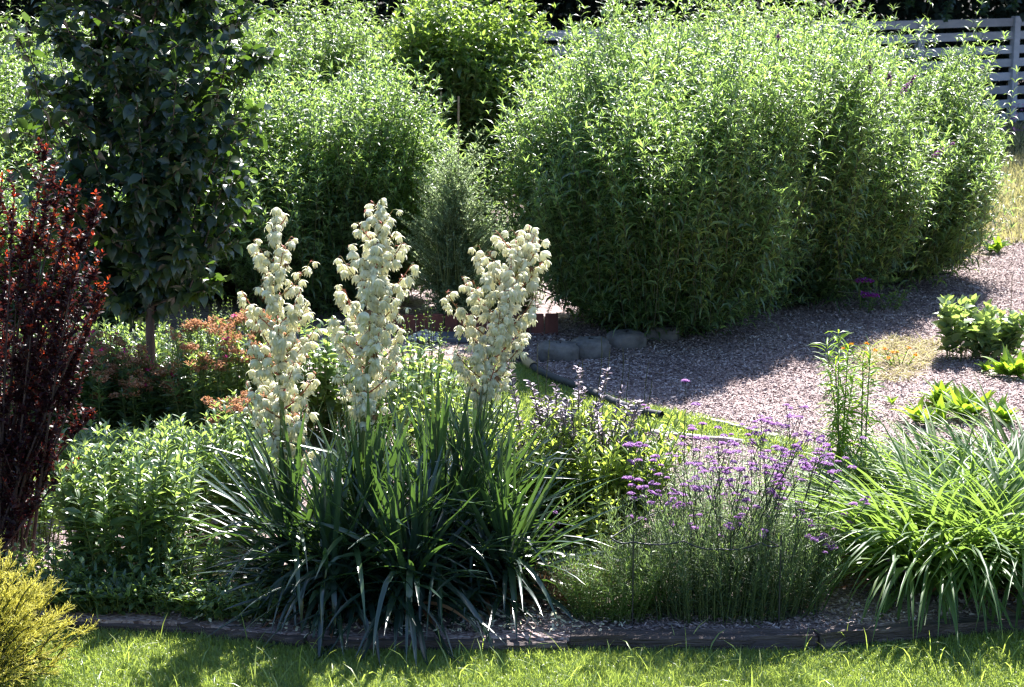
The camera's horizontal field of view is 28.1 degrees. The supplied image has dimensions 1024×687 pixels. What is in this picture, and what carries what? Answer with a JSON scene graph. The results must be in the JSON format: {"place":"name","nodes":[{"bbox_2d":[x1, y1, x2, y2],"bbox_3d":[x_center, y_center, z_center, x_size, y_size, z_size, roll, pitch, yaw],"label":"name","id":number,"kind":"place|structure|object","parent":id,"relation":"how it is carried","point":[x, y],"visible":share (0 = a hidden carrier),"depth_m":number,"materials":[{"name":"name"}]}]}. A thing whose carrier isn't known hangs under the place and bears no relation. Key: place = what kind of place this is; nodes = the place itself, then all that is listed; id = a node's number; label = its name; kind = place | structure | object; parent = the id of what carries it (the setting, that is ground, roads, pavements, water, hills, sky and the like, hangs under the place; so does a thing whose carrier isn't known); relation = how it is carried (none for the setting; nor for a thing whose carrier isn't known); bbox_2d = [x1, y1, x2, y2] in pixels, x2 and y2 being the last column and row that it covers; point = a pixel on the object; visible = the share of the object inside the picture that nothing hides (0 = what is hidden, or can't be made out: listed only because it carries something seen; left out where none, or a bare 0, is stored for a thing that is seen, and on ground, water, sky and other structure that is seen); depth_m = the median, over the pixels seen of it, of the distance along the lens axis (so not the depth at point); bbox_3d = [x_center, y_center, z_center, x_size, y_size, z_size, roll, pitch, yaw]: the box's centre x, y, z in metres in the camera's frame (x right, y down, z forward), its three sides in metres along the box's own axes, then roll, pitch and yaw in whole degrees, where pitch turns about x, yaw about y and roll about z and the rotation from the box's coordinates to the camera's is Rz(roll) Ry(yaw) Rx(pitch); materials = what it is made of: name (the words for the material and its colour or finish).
{"place":"outdoors","nodes":[
{"label":"outdoors","id":0,"kind":"place"},
{"bbox_2d":[0,315,230,389],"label":"shrub","id":1,"kind":"object","parent":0,"point":[162,350],"visible":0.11,"depth_m":12.95,"materials":[{"name":"green plant"}]},
{"bbox_2d":[168,294,284,373],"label":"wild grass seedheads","id":2,"kind":"object","parent":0,"point":[213,308],"visible":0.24,"depth_m":12.65,"materials":[{"name":"orange plant"}]},
{"bbox_2d":[271,308,408,447],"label":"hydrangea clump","id":3,"kind":"object","parent":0,"point":[323,356],"visible":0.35,"depth_m":11.75,"materials":[{"name":"green plant"}]},
{"bbox_2d":[353,344,514,367],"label":"ground cover plants","id":4,"kind":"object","parent":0,"point":[449,349],"depth_m":14.36,"materials":[{"name":"plant"}]},
{"bbox_2d":[0,162,1023,648],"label":"mulch bed","id":5,"kind":"object","parent":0,"point":[416,306],"visible":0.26,"depth_m":12.92,"materials":[{"name":"grey gravel"}]},
{"bbox_2d":[4,475,67,546],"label":"phlox clump","id":6,"kind":"object","parent":5,"relation":"on","point":[43,515],"visible":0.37,"depth_m":9.97,"materials":[{"name":"green plant"}]},
{"bbox_2d":[0,562,106,609],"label":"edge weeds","id":7,"kind":"object","parent":5,"relation":"on","point":[43,577],"visible":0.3,"depth_m":9.08,"materials":[{"name":"green plant"}]},
{"bbox_2d":[0,137,109,567],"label":"purple barberry shrub","id":8,"kind":"object","parent":5,"relation":"on","point":[21,444],"visible":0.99,"depth_m":9.45,"materials":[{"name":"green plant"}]},
{"bbox_2d":[0,535,129,584],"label":"violet patch","id":9,"kind":"object","parent":5,"relation":"on","point":[68,559],"visible":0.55,"depth_m":9.21,"materials":[{"name":"green plant"}]},
{"bbox_2d":[10,329,157,443],"bbox_3d":[-2.481,0.258,11.746,0.900,0.692,0.645,0,12,0],"label":"rusty stonecrop","id":10,"kind":"object","parent":5,"relation":"on","point":[95,378],"visible":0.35,"depth_m":11.63,"materials":[{"name":"green plant"}]},
{"bbox_2d":[15,418,154,506],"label":"phlox clump","id":11,"kind":"object","parent":5,"relation":"on","point":[64,455],"visible":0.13,"depth_m":10.57,"materials":[{"name":"green plant"}]},
{"bbox_2d":[0,116,208,332],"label":"butterfly bush","id":12,"kind":"object","parent":5,"relation":"on","point":[108,314],"visible":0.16,"depth_m":14.83,"materials":[{"name":"green plant"}]},
{"bbox_2d":[43,568,167,614],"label":"edge weeds","id":13,"kind":"object","parent":5,"relation":"on","point":[85,602],"visible":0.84,"depth_m":8.97,"materials":[{"name":"green plant"}]},
{"bbox_2d":[0,0,213,218],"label":"butterfly bush","id":14,"kind":"object","parent":5,"relation":"on","point":[7,92],"visible":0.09,"depth_m":19.87,"materials":[{"name":"green plant"}]},
{"bbox_2d":[57,554,184,613],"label":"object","id":15,"kind":"object","parent":5,"relation":"on","point":[129,588],"visible":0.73,"depth_m":9.02,"materials":[{"name":"green plant"}]},
{"bbox_2d":[44,421,210,584],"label":"phlox clump","id":16,"kind":"object","parent":5,"relation":"on","point":[150,500],"visible":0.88,"depth_m":9.19,"materials":[{"name":"green plant"}]},
{"bbox_2d":[0,0,285,364],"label":"ornamental pear tree","id":17,"kind":"object","parent":5,"relation":"on","point":[159,236],"visible":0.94,"depth_m":11.81,"materials":[{"name":"green plant"}]},
{"bbox_2d":[89,357,216,435],"bbox_3d":[-2.023,0.337,11.802,0.784,0.514,0.689,0,12,0],"label":"rusty stonecrop","id":18,"kind":"object","parent":5,"relation":"on","point":[148,403],"visible":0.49,"depth_m":11.62,"materials":[{"name":"green plant"}]},
{"bbox_2d":[66,413,240,510],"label":"phlox clump","id":19,"kind":"object","parent":5,"relation":"on","point":[112,436],"visible":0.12,"depth_m":10.54,"materials":[{"name":"green plant"}]},
{"bbox_2d":[99,523,226,596],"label":"phlox clump","id":20,"kind":"object","parent":5,"relation":"on","point":[170,560],"visible":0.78,"depth_m":9.11,"materials":[{"name":"green plant"}]},
{"bbox_2d":[108,573,238,618],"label":"edge weeds","id":21,"kind":"object","parent":5,"relation":"on","point":[163,604],"visible":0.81,"depth_m":8.95,"materials":[{"name":"green plant"}]},
{"bbox_2d":[34,40,312,303],"bbox_3d":[-2.614,-1.381,16.443,2.540,2.094,1.971,4,13,20],"label":"butterfly bush","id":22,"kind":"object","parent":5,"relation":"on","point":[229,287],"visible":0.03,"depth_m":16.13,"materials":[{"name":"green plant"}]},
{"bbox_2d":[132,400,295,553],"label":"phlox clump","id":23,"kind":"object","parent":5,"relation":"on","point":[217,471],"visible":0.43,"depth_m":9.85,"materials":[{"name":"green plant"}]},
{"bbox_2d":[164,576,296,623],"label":"edge weeds","id":24,"kind":"object","parent":5,"relation":"on","point":[222,602],"visible":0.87,"depth_m":8.88,"materials":[{"name":"green plant"}]},
{"bbox_2d":[160,308,308,441],"bbox_3d":[-1.552,0.213,11.538,0.829,0.864,0.744,0,12,0],"label":"rusty stonecrop","id":25,"kind":"object","parent":5,"relation":"on","point":[193,377],"visible":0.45,"depth_m":11.37,"materials":[{"name":"green plant"}]},
{"bbox_2d":[200,387,299,491],"bbox_3d":[-1.313,0.535,10.580,0.508,0.627,0.440,-5,13,-21],"label":"rusty stonecrop","id":26,"kind":"object","parent":5,"relation":"on","point":[237,408],"visible":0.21,"depth_m":10.52,"materials":[{"name":"green plant"}]},
{"bbox_2d":[158,207,385,642],"bbox_3d":[-0.978,0.283,9.123,1.393,1.778,1.329,0,12,0],"label":"yucca plant","id":27,"kind":"object","parent":5,"relation":"on","point":[278,343],"visible":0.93,"depth_m":9.11,"materials":[{"name":"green plant"}]},
{"bbox_2d":[167,0,426,131],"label":"butterfly bush","id":28,"kind":"object","parent":5,"relation":"on","point":[341,36],"visible":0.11,"depth_m":20.43,"materials":[{"name":"green plant"}]},
{"bbox_2d":[185,445,469,660],"bbox_3d":[-0.801,0.815,8.898,1.177,0.834,1.056,-6,13,-27],"label":"yucca plant","id":29,"kind":"object","parent":5,"relation":"on","point":[320,504],"visible":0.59,"depth_m":8.86,"materials":[{"name":"green plant"}]},
{"bbox_2d":[180,0,513,317],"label":"butterfly bush","id":30,"kind":"object","parent":5,"relation":"on","point":[329,175],"visible":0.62,"depth_m":15.32,"materials":[{"name":"green plant"}]},
{"bbox_2d":[206,198,532,667],"bbox_3d":[-0.648,0.276,9.031,1.518,1.830,1.540,7,14,31],"label":"yucca plant","id":31,"kind":"object","parent":5,"relation":"on","point":[375,338],"visible":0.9,"depth_m":8.95,"materials":[{"name":"green plant"}]},
{"bbox_2d":[329,335,461,459],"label":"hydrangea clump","id":32,"kind":"object","parent":5,"relation":"on","point":[409,374],"visible":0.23,"depth_m":11.54,"materials":[{"name":"green plant"}]},
{"bbox_2d":[271,417,540,665],"bbox_3d":[-0.450,0.771,8.914,1.270,0.905,1.221,0,12,0],"label":"yucca plant","id":33,"kind":"object","parent":5,"relation":"on","point":[418,525],"visible":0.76,"depth_m":8.82,"materials":[{"name":"green plant"}]},
{"bbox_2d":[188,567,629,636],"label":"fallen petals","id":34,"kind":"object","parent":5,"relation":"on","point":[390,621],"visible":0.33,"depth_m":8.83,"materials":[{"name":"white plant"}]},
{"bbox_2d":[390,371,470,498],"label":"phlox clump","id":35,"kind":"object","parent":5,"relation":"on","point":[420,404],"visible":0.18,"depth_m":10.59,"materials":[{"name":"green plant"}]},
{"bbox_2d":[392,299,468,407],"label":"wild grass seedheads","id":36,"kind":"object","parent":5,"relation":"on","point":[428,331],"visible":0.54,"depth_m":12.65,"materials":[{"name":"green plant"}]},
{"bbox_2d":[279,365,608,636],"bbox_3d":[-0.339,0.611,9.236,1.446,1.091,1.492,-6,13,-28],"label":"yucca plant","id":37,"kind":"object","parent":5,"relation":"on","point":[435,425],"visible":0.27,"depth_m":9.13,"materials":[{"name":"green plant"}]},
{"bbox_2d":[397,114,510,327],"bbox_3d":[-0.383,-0.890,15.103,0.809,1.581,0.781,5,13,22],"label":"silver wormwood","id":38,"kind":"object","parent":5,"relation":"on","point":[451,234],"visible":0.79,"depth_m":15.08,"materials":[{"name":"green plant"}]},
{"bbox_2d":[354,0,558,222],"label":"tall perennial","id":39,"kind":"object","parent":5,"relation":"on","point":[472,66],"visible":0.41,"depth_m":19.71,"materials":[{"name":"green plant"}]},
{"bbox_2d":[383,313,557,334],"bbox_3d":[-0.337,-0.133,14.963,1.347,0.178,0.036,0,12,0],"label":"red log edging","id":40,"kind":"object","parent":5,"relation":"on","point":[551,323],"visible":0.38,"depth_m":14.94,"materials":[{"name":"red wood"}]},
{"bbox_2d":[346,224,621,615],"bbox_3d":[-0.177,0.313,9.322,1.506,1.636,1.437,0,12,0],"label":"yucca plant","id":41,"kind":"object","parent":5,"relation":"on","point":[509,292],"visible":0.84,"depth_m":9.36,"materials":[{"name":"green plant"}]},
{"bbox_2d":[453,364,518,470],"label":"phlox clump","id":42,"kind":"object","parent":5,"relation":"on","point":[460,414],"visible":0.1,"depth_m":10.43,"materials":[{"name":"green plant"}]},
{"bbox_2d":[385,409,626,637],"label":"yucca plant","id":43,"kind":"object","parent":5,"relation":"on","point":[504,518],"visible":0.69,"depth_m":8.99,"materials":[{"name":"green plant"}]},
{"bbox_2d":[0,16,1023,174],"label":"paling fence","id":44,"kind":"object","parent":5,"relation":"on","point":[1014,48],"visible":0.16,"depth_m":29.65,"materials":[{"name":"grey paint"}]},
{"bbox_2d":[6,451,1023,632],"bbox_3d":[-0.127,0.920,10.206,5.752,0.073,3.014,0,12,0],"label":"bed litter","id":45,"kind":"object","parent":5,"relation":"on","point":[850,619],"visible":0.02,"depth_m":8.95,"materials":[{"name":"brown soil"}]},
{"bbox_2d":[538,340,578,362],"bbox_3d":[0.322,0.059,14.130,0.288,0.148,0.223,1,12,5],"label":"edging stone","id":46,"kind":"object","parent":5,"relation":"on","point":[567,351],"visible":0.92,"depth_m":14.03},
{"bbox_2d":[446,336,693,556],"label":"flowering plant","id":47,"kind":"object","parent":5,"relation":"on","point":[609,453],"visible":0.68,"depth_m":9.75,"materials":[{"name":"green plant"}]},
{"bbox_2d":[531,558,613,609],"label":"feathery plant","id":48,"kind":"object","parent":5,"relation":"on","point":[558,594],"visible":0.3,"depth_m":9.02,"materials":[{"name":"green plant"}]},
{"bbox_2d":[572,336,610,359],"bbox_3d":[0.549,0.036,14.222,0.263,0.158,0.246,-1,12,-6],"label":"edging stone","id":49,"kind":"object","parent":5,"relation":"on","point":[589,347],"visible":0.8,"depth_m":14.12,"materials":[{"name":"grey stone"}]},
{"bbox_2d":[560,475,630,578],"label":"plant","id":50,"kind":"object","parent":5,"relation":"on","point":[597,520],"visible":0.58,"depth_m":9.39,"materials":[{"name":"green plant"}]},
{"bbox_2d":[525,532,678,624],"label":"feathery green plant","id":51,"kind":"object","parent":5,"relation":"on","point":[620,598],"visible":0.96,"depth_m":8.87,"materials":[{"name":"green plant"}]},
{"bbox_2d":[409,354,820,458],"bbox_3d":[0.276,0.432,12.573,1.376,0.001,3.422,-9,15,-37],"label":"lawn strip","id":52,"kind":"object","parent":5,"relation":"on","point":[631,429],"visible":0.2,"depth_m":12.41,"materials":[{"name":"green plant"}]},
{"bbox_2d":[509,349,663,418],"bbox_3d":[0.406,0.254,13.285,0.161,0.068,2.057,-6,13,-26],"label":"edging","id":53,"kind":"object","parent":52,"relation":"on","point":[532,365],"visible":0.72,"depth_m":13.20,"materials":[{"name":"grey concrete"}]},
{"bbox_2d":[606,329,646,350],"bbox_3d":[0.809,-0.021,14.512,0.272,0.148,0.224,-3,12,-16],"label":"edging stone","id":54,"kind":"object","parent":5,"relation":"on","point":[624,339],"visible":0.84,"depth_m":14.42,"materials":[{"name":"grey stone"}]},
{"bbox_2d":[582,489,677,554],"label":"plant","id":55,"kind":"object","parent":5,"relation":"on","point":[637,515],"visible":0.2,"depth_m":9.69,"materials":[{"name":"green plant"}]},
{"bbox_2d":[644,323,679,341],"bbox_3d":[1.086,-0.076,14.812,0.267,0.127,0.208,0,12,0],"label":"edging stone","id":56,"kind":"object","parent":5,"relation":"on","point":[671,335],"visible":0.69,"depth_m":14.72,"materials":[{"name":"grey stone"}]},
{"bbox_2d":[479,0,853,341],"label":"butterfly bush","id":57,"kind":"object","parent":5,"relation":"on","point":[639,215],"visible":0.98,"depth_m":14.35,"materials":[{"name":"green plant"}]},
{"bbox_2d":[610,508,781,627],"bbox_3d":[0.784,0.979,9.013,0.733,0.437,0.507,0,12,0],"label":"wire plant support","id":58,"kind":"object","parent":5,"relation":"on","point":[633,541],"visible":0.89,"depth_m":8.74,"materials":[{"name":"black metal"}]},
{"bbox_2d":[405,214,1023,519],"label":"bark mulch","id":59,"kind":"object","parent":5,"relation":"on","point":[819,311],"visible":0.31,"depth_m":13.97,"materials":[{"name":"grey gravel"}]},
{"bbox_2d":[536,0,902,134],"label":"butterfly bush","id":60,"kind":"object","parent":5,"relation":"on","point":[705,23],"visible":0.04,"depth_m":20.26,"materials":[{"name":"green plant"}]},
{"bbox_2d":[589,480,850,625],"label":"feathery green plant","id":61,"kind":"object","parent":5,"relation":"on","point":[764,584],"visible":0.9,"depth_m":8.87,"materials":[{"name":"green plant"}]},
{"bbox_2d":[622,379,870,622],"bbox_3d":[1.023,0.662,8.959,1.095,1.070,0.602,0,12,0],"label":"verbena clump","id":62,"kind":"object","parent":5,"relation":"on","point":[779,476],"visible":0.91,"depth_m":8.89,"materials":[{"name":"purple plant"}]},
{"bbox_2d":[645,422,885,548],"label":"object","id":63,"kind":"object","parent":5,"relation":"on","point":[705,494],"visible":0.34,"depth_m":9.94,"materials":[{"name":"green plant"}]},
{"bbox_2d":[594,0,951,311],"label":"butterfly bush","id":64,"kind":"object","parent":5,"relation":"on","point":[863,189],"visible":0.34,"depth_m":15.52,"materials":[{"name":"green plant"}]},
{"bbox_2d":[809,329,870,477],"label":"willow leaved sunflower","id":65,"kind":"object","parent":5,"relation":"on","point":[841,434],"visible":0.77,"depth_m":9.98,"materials":[{"name":"green plant"}]},
{"bbox_2d":[797,446,901,506],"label":"leafy undergrowth","id":66,"kind":"object","parent":5,"relation":"on","point":[865,455],"visible":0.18,"depth_m":9.91,"materials":[{"name":"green plant"}]},
{"bbox_2d":[839,337,888,480],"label":"willow leaved sunflower","id":67,"kind":"object","parent":5,"relation":"on","point":[864,406],"visible":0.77,"depth_m":9.95,"materials":[{"name":"green plant"}]},
{"bbox_2d":[719,0,1023,291],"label":"butterfly bush","id":68,"kind":"object","parent":5,"relation":"on","point":[967,180],"visible":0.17,"depth_m":16.65,"materials":[{"name":"green plant"}]},
{"bbox_2d":[834,284,912,312],"bbox_3d":[2.798,-0.354,15.870,0.613,0.207,0.416,0,12,0],"label":"leafy sucker","id":69,"kind":"object","parent":5,"relation":"on","point":[871,299],"visible":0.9,"depth_m":15.87,"materials":[{"name":"plant"}]},
{"bbox_2d":[730,405,1023,647],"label":"daylily clump","id":70,"kind":"object","parent":5,"relation":"on","point":[869,540],"visible":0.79,"depth_m":9.06,"materials":[{"name":"green plant"}]},
{"bbox_2d":[749,415,1021,591],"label":"daylily clump","id":71,"kind":"object","parent":5,"relation":"on","point":[920,491],"visible":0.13,"depth_m":9.60,"materials":[{"name":"green plant"}]},
{"bbox_2d":[841,332,944,383],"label":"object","id":72,"kind":"object","parent":5,"relation":"on","point":[914,344],"visible":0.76,"depth_m":14.11,"materials":[{"name":"beige plant"}]},
{"bbox_2d":[794,402,1023,531],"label":"daylily clump","id":73,"kind":"object","parent":5,"relation":"on","point":[1013,449],"visible":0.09,"depth_m":10.30,"materials":[{"name":"green plant"}]},
{"bbox_2d":[890,393,954,425],"bbox_3d":[2.481,0.396,12.261,0.401,0.191,0.316,0,12,0],"label":"foxglove rosette","id":74,"kind":"object","parent":5,"relation":"on","point":[917,412],"visible":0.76,"depth_m":12.27,"materials":[{"name":"green plant"}]},
{"bbox_2d":[828,418,1023,629],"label":"daylily clump","id":75,"kind":"object","parent":5,"relation":"on","point":[959,519],"visible":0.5,"depth_m":9.20,"materials":[{"name":"green plant"}]},
{"bbox_2d":[908,378,958,405],"bbox_3d":[2.679,0.303,12.728,0.376,0.187,0.370,-5,13,-22],"label":"foxglove rosette","id":76,"kind":"object","parent":5,"relation":"on","point":[940,387],"visible":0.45,"depth_m":12.73,"materials":[{"name":"green plant"}]},
{"bbox_2d":[881,373,1023,490],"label":"daylily clump","id":77,"kind":"object","parent":5,"relation":"on","point":[995,436],"visible":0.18,"depth_m":10.66,"materials":[{"name":"green plant"}]},
{"bbox_2d":[931,294,996,361],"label":"milkweed plant","id":78,"kind":"object","parent":5,"relation":"on","point":[964,329],"visible":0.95,"depth_m":14.04,"materials":[{"name":"green plant"}]},
{"bbox_2d":[932,382,995,420],"bbox_3d":[2.772,0.353,12.419,0.431,0.222,0.367,-2,12,-10],"label":"foxglove rosette","id":79,"kind":"object","parent":5,"relation":"on","point":[958,398],"visible":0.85,"depth_m":12.44,"materials":[{"name":"green plant"}]},
{"bbox_2d":[959,306,1023,360],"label":"milkweed plant","id":80,"kind":"object","parent":5,"relation":"on","point":[999,332],"visible":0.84,"depth_m":14.01,"materials":[{"name":"green plant"}]},
{"bbox_2d":[982,344,1023,378],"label":"foxglove rosette","id":81,"kind":"object","parent":5,"relation":"on","point":[1008,364],"visible":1,"depth_m":13.58,"materials":[{"name":"green plant"}]},
{"bbox_2d":[986,392,1023,425],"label":"foxglove rosette","id":82,"kind":"object","parent":5,"relation":"on","point":[1000,411],"visible":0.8,"depth_m":12.32,"materials":[{"name":"green plant"}]},
{"bbox_2d":[0,621,1023,686],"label":"lawn","id":83,"kind":"structure","parent":0,"point":[604,662],"depth_m":8.48,"materials":[{"name":"green plant"}]},
{"bbox_2d":[0,537,98,686],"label":"golden juniper","id":84,"kind":"object","parent":83,"relation":"on","point":[16,610],"visible":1,"depth_m":8.25,"materials":[{"name":"yellow plant"}]},
{"bbox_2d":[23,615,183,634],"bbox_3d":[-1.931,1.248,8.970,1.045,0.104,0.123,2,12,7],"label":"timber edging","id":85,"kind":"object","parent":83,"relation":"on","point":[140,627],"visible":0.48,"depth_m":8.88,"materials":[{"name":"brown wood"}]},
{"bbox_2d":[177,617,307,647],"bbox_3d":[-1.156,1.270,8.831,0.595,0.118,0.119,4,12,18],"label":"timber edging","id":86,"kind":"object","parent":83,"relation":"on","point":[188,627],"visible":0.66,"depth_m":8.78,"materials":[{"name":"wood"}]},
{"bbox_2d":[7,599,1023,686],"bbox_3d":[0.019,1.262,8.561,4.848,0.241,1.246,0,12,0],"label":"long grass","id":87,"kind":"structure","parent":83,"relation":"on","point":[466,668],"depth_m":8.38,"materials":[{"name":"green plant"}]},
{"bbox_2d":[570,628,814,651],"bbox_3d":[0.766,1.275,8.722,1.035,0.106,0.127,0,12,0],"label":"timber edging","id":88,"kind":"object","parent":83,"relation":"on","point":[761,638],"visible":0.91,"depth_m":8.68,"materials":[{"name":"wood"}]},
{"bbox_2d":[814,614,1023,649],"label":"timber edging","id":89,"kind":"object","parent":83,"relation":"on","point":[890,632],"visible":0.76,"depth_m":8.79,"materials":[{"name":"wood"}]},
{"bbox_2d":[473,146,552,309],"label":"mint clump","id":90,"kind":"object","parent":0,"point":[531,296],"visible":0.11,"depth_m":15.86,"materials":[{"name":"green plant"}]},
{"bbox_2d":[2,0,1023,134],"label":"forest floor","id":91,"kind":"structure","parent":0,"point":[999,112],"depth_m":34.21,"materials":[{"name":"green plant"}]},
{"bbox_2d":[209,0,435,47],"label":"forest tree","id":92,"kind":"object","parent":91,"relation":"on","point":[270,4],"visible":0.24,"depth_m":28.01,"materials":[{"name":"green plant"}]},
{"bbox_2d":[283,0,672,45],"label":"forest tree","id":93,"kind":"object","parent":91,"relation":"on","point":[538,13],"visible":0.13,"depth_m":29.91,"materials":[{"name":"green plant"}]},
{"bbox_2d":[0,0,1023,116],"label":"undergrowth","id":94,"kind":"object","parent":91,"relation":"on","point":[911,13],"visible":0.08,"depth_m":31.09,"materials":[{"name":"green plant"}]},
{"bbox_2d":[522,0,776,58],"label":"forest tree","id":95,"kind":"object","parent":91,"relation":"on","point":[639,4],"visible":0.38,"depth_m":29.32,"materials":[{"name":"green plant"}]},
{"bbox_2d":[630,0,895,36],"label":"forest tree","id":96,"kind":"object","parent":91,"relation":"on","point":[882,8],"visible":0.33,"depth_m":31.14,"materials":[{"name":"green plant"}]},
{"bbox_2d":[821,0,1023,71],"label":"forest tree","id":97,"kind":"object","parent":91,"relation":"on","point":[960,3],"visible":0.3,"depth_m":31.80,"materials":[{"name":"green plant"}]},
{"bbox_2d":[903,0,1021,21],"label":"overhanging vine","id":98,"kind":"object","parent":97,"relation":"hanging from","point":[985,6],"visible":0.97,"depth_m":28.94,"materials":[{"name":"green plant"}]},
{"bbox_2d":[963,115,1023,243],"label":"dry grass","id":99,"kind":"structure","parent":0,"point":[1015,171],"depth_m":22.03,"materials":[{"name":"yellow plant"}]},
{"label":"ground","id":100,"kind":"structure","parent":0,"visible":0},
{"bbox_2d":[0,0,82,60],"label":"forest tree","id":101,"kind":"object","parent":100,"relation":"on","point":[25,7],"visible":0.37,"depth_m":27.07,"materials":[{"name":"green plant"}]},
{"bbox_2d":[309,633,566,652],"bbox_3d":[-0.311,1.298,8.712,1.089,0.112,0.110,0,12,1],"label":"timber edging","id":102,"kind":"object","parent":100,"relation":"on","point":[431,642],"visible":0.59,"depth_m":8.66,"materials":[{"name":"wood"}]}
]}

